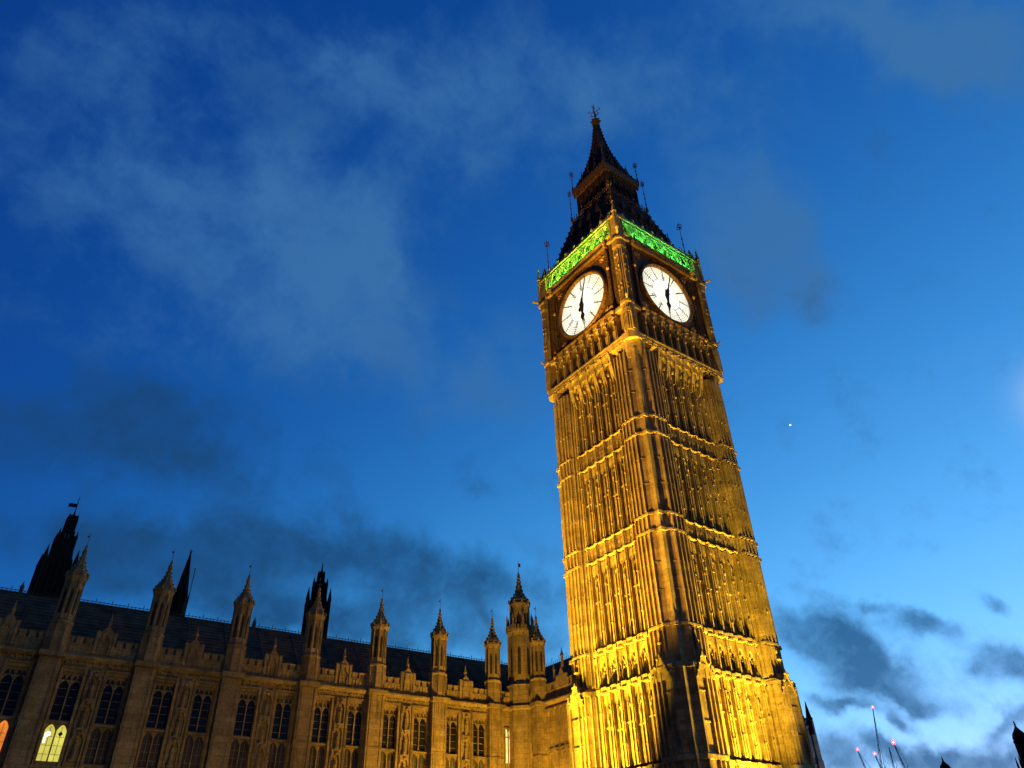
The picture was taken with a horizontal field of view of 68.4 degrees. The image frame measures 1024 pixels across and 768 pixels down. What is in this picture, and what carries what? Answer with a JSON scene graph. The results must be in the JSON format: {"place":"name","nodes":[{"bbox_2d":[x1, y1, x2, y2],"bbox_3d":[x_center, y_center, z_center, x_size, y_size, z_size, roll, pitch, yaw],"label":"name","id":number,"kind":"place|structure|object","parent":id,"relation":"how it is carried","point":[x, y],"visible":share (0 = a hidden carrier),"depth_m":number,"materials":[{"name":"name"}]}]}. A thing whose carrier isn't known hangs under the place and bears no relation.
{"place":"outdoors","nodes":[
{"label":"outdoors","id":0,"kind":"place"},
{"bbox_2d":[27,498,79,597],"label":"gothic tower","id":1,"kind":"structure","parent":0,"point":[54,565],"depth_m":103.81,"materials":[{"name":"stone"}]},
{"bbox_2d":[184,568,195,614],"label":"flagpole","id":2,"kind":"object","parent":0,"point":[189,592],"visible":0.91,"depth_m":109.35,"materials":[{"name":"metal"}]},
{"bbox_2d":[0,535,572,767],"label":"palace building","id":3,"kind":"structure","parent":0,"point":[83,684],"depth_m":60.79,"materials":[{"name":"stone"}]},
{"bbox_2d":[0,719,10,752],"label":"window","id":4,"kind":"structure","parent":3,"relation":"in","point":[4,724],"depth_m":50.81,"materials":[{"name":"glass"}]},
{"bbox_2d":[0,665,28,716],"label":"window","id":5,"kind":"structure","parent":3,"relation":"in","point":[13,679],"depth_m":52.17,"materials":[{"name":"glass"}]},
{"bbox_2d":[35,723,68,762],"bbox_3d":[-31.600,24.692,51.807,1.440,2.450,0.306,19,-41,-26],"label":"window","id":6,"kind":"structure","parent":3,"relation":"in","point":[52,741],"depth_m":51.83,"materials":[{"name":"glass"}]},
{"bbox_2d":[48,672,83,721],"bbox_3d":[-31.673,22.233,53.566,1.440,3.300,0.300,19,-41,-26],"label":"window","id":7,"kind":"structure","parent":3,"relation":"in","point":[65,698],"depth_m":53.59,"materials":[{"name":"glass"}]},
{"bbox_2d":[83,727,113,765],"bbox_3d":[-29.141,25.538,53.091,1.440,2.450,0.300,19,-41,-26],"label":"window","id":8,"kind":"structure","parent":3,"relation":"in","point":[100,739],"depth_m":53.14,"materials":[{"name":"glass"}]},
{"bbox_2d":[94,676,126,725],"bbox_3d":[-29.215,23.079,54.852,1.440,3.300,0.300,19,-41,-26],"label":"window","id":9,"kind":"structure","parent":3,"relation":"in","point":[108,710],"depth_m":54.90,"materials":[{"name":"glass"}]},
{"bbox_2d":[136,731,164,767],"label":"window","id":10,"kind":"structure","parent":3,"relation":"in","point":[151,744],"depth_m":54.68,"materials":[{"name":"glass"}]},
{"bbox_2d":[145,682,175,729],"bbox_3d":[-26.292,24.087,56.382,1.440,3.300,0.300,19,-41,-26],"label":"window","id":11,"kind":"structure","parent":3,"relation":"in","point":[163,693],"depth_m":56.43,"materials":[{"name":"glass"}]},
{"bbox_2d":[169,549,192,615],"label":"slender spire","id":12,"kind":"structure","parent":3,"relation":"on","point":[179,600],"depth_m":110.08,"materials":[{"name":"stone"}]},
{"bbox_2d":[180,735,204,767],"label":"window","id":13,"kind":"structure","parent":3,"relation":"in","point":[193,748],"depth_m":56.04,"materials":[{"name":"glass"}]},
{"bbox_2d":[187,686,214,733],"bbox_3d":[-23.835,24.934,57.668,1.440,3.300,0.300,19,-41,-26],"label":"window","id":14,"kind":"structure","parent":3,"relation":"in","point":[201,708],"depth_m":57.74,"materials":[{"name":"glass"}]},
{"bbox_2d":[227,738,249,767],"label":"window","id":15,"kind":"structure","parent":3,"relation":"in","point":[238,755],"depth_m":57.58,"materials":[{"name":"glass"}]},
{"bbox_2d":[233,691,257,736],"bbox_3d":[-20.953,25.927,59.176,1.440,3.300,0.300,19,-41,-26],"label":"window","id":16,"kind":"structure","parent":3,"relation":"in","point":[247,702],"depth_m":59.22,"materials":[{"name":"glass"}]},
{"bbox_2d":[267,742,286,767],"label":"window","id":17,"kind":"structure","parent":3,"relation":"in","point":[277,752],"depth_m":58.95,"materials":[{"name":"glass"}]},
{"bbox_2d":[271,695,292,739],"bbox_3d":[-18.496,26.774,60.462,1.440,3.300,0.300,19,-41,-26],"label":"window","id":18,"kind":"structure","parent":3,"relation":"in","point":[283,710],"depth_m":60.54,"materials":[{"name":"glass"}]},
{"bbox_2d":[308,745,326,767],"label":"window","id":19,"kind":"structure","parent":3,"relation":"in","point":[317,753],"depth_m":60.46,"materials":[{"name":"glass"}]},
{"bbox_2d":[311,700,330,743],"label":"window","id":20,"kind":"structure","parent":3,"relation":"in","point":[321,716],"depth_m":61.98,"materials":[{"name":"glass"}]},
{"bbox_2d":[343,748,359,767],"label":"window","id":21,"kind":"structure","parent":3,"relation":"in","point":[351,758],"depth_m":61.80,"materials":[{"name":"glass"}]},
{"bbox_2d":[346,703,363,745],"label":"window","id":22,"kind":"structure","parent":3,"relation":"in","point":[355,716],"depth_m":63.27,"materials":[{"name":"glass"}]},
{"bbox_2d":[380,751,394,767],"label":"window","id":23,"kind":"structure","parent":3,"relation":"in","point":[387,757],"depth_m":63.27,"materials":[{"name":"stone"}]},
{"bbox_2d":[382,707,397,748],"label":"window","id":24,"kind":"structure","parent":3,"relation":"in","point":[390,714],"depth_m":64.68,"materials":[{"name":"glass"}]},
{"bbox_2d":[412,753,425,767],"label":"window","id":25,"kind":"structure","parent":3,"relation":"in","point":[418,760],"depth_m":64.60,"materials":[{"name":"stone"}]},
{"bbox_2d":[413,710,426,751],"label":"window","id":26,"kind":"structure","parent":3,"relation":"in","point":[420,717],"depth_m":65.97,"materials":[{"name":"glass"}]},
{"bbox_2d":[446,756,456,767],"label":"window","id":27,"kind":"structure","parent":3,"relation":"in","point":[451,762],"depth_m":66.03,"materials":[{"name":"stone"}]},
{"bbox_2d":[446,714,457,754],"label":"window","id":28,"kind":"structure","parent":3,"relation":"in","point":[451,737],"depth_m":67.33,"materials":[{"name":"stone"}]},
{"bbox_2d":[473,717,484,756],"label":"window","id":29,"kind":"structure","parent":3,"relation":"in","point":[478,723],"depth_m":68.60,"materials":[{"name":"stone"}]},
{"bbox_2d":[473,758,484,767],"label":"window","id":30,"kind":"structure","parent":3,"relation":"in","point":[477,763],"depth_m":67.30,"materials":[{"name":"stone"}]},
{"bbox_2d":[504,727,509,762],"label":"stair window","id":31,"kind":"structure","parent":3,"relation":"in","point":[506,729],"depth_m":69.24,"materials":[{"name":"glass"}]},
{"bbox_2d":[301,564,331,637],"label":"gothic tower","id":32,"kind":"structure","parent":0,"point":[325,603],"depth_m":115.37,"materials":[{"name":"stone"}]},
{"bbox_2d":[0,0,1023,767],"label":"sky","id":33,"kind":"structure","parent":0,"point":[269,269],"materials":[{"name":"blue"}]},
{"bbox_2d":[803,702,824,767],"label":"church tower","id":34,"kind":"structure","parent":0,"point":[814,744],"depth_m":127.51,"materials":[{"name":"grey stone"}]},
{"bbox_2d":[940,756,950,767],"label":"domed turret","id":35,"kind":"object","parent":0,"point":[944,764],"visible":1,"depth_m":167.59,"materials":[{"name":"stone"}]},
{"bbox_2d":[1012,721,1023,767],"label":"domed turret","id":36,"kind":"object","parent":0,"point":[1018,737],"visible":1,"depth_m":116.26,"materials":[{"name":"stone"}]},
{"label":"ground","id":37,"kind":"structure","parent":0,"visible":0},
{"bbox_2d":[532,105,814,767],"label":"clock tower","id":38,"kind":"structure","parent":37,"relation":"on","point":[676,661],"depth_m":64.26,"materials":[{"name":"stone"}]},
{"bbox_2d":[856,748,870,767],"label":"tower crane","id":39,"kind":"object","parent":37,"relation":"on","point":[857,749],"visible":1,"depth_m":267.46,"materials":[{"name":"metal"}]},
{"bbox_2d":[871,706,884,767],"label":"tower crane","id":40,"kind":"object","parent":37,"relation":"on","point":[872,707],"visible":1,"depth_m":268.53,"materials":[{"name":"metal"}]},
{"bbox_2d":[889,747,896,767],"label":"tower crane","id":41,"kind":"object","parent":37,"relation":"on","point":[891,757],"visible":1,"depth_m":263.83,"materials":[{"name":"metal"}]},
{"bbox_2d":[891,740,907,767],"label":"tower crane","id":42,"kind":"object","parent":37,"relation":"on","point":[893,742],"visible":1,"depth_m":263.79,"materials":[{"name":"metal"}]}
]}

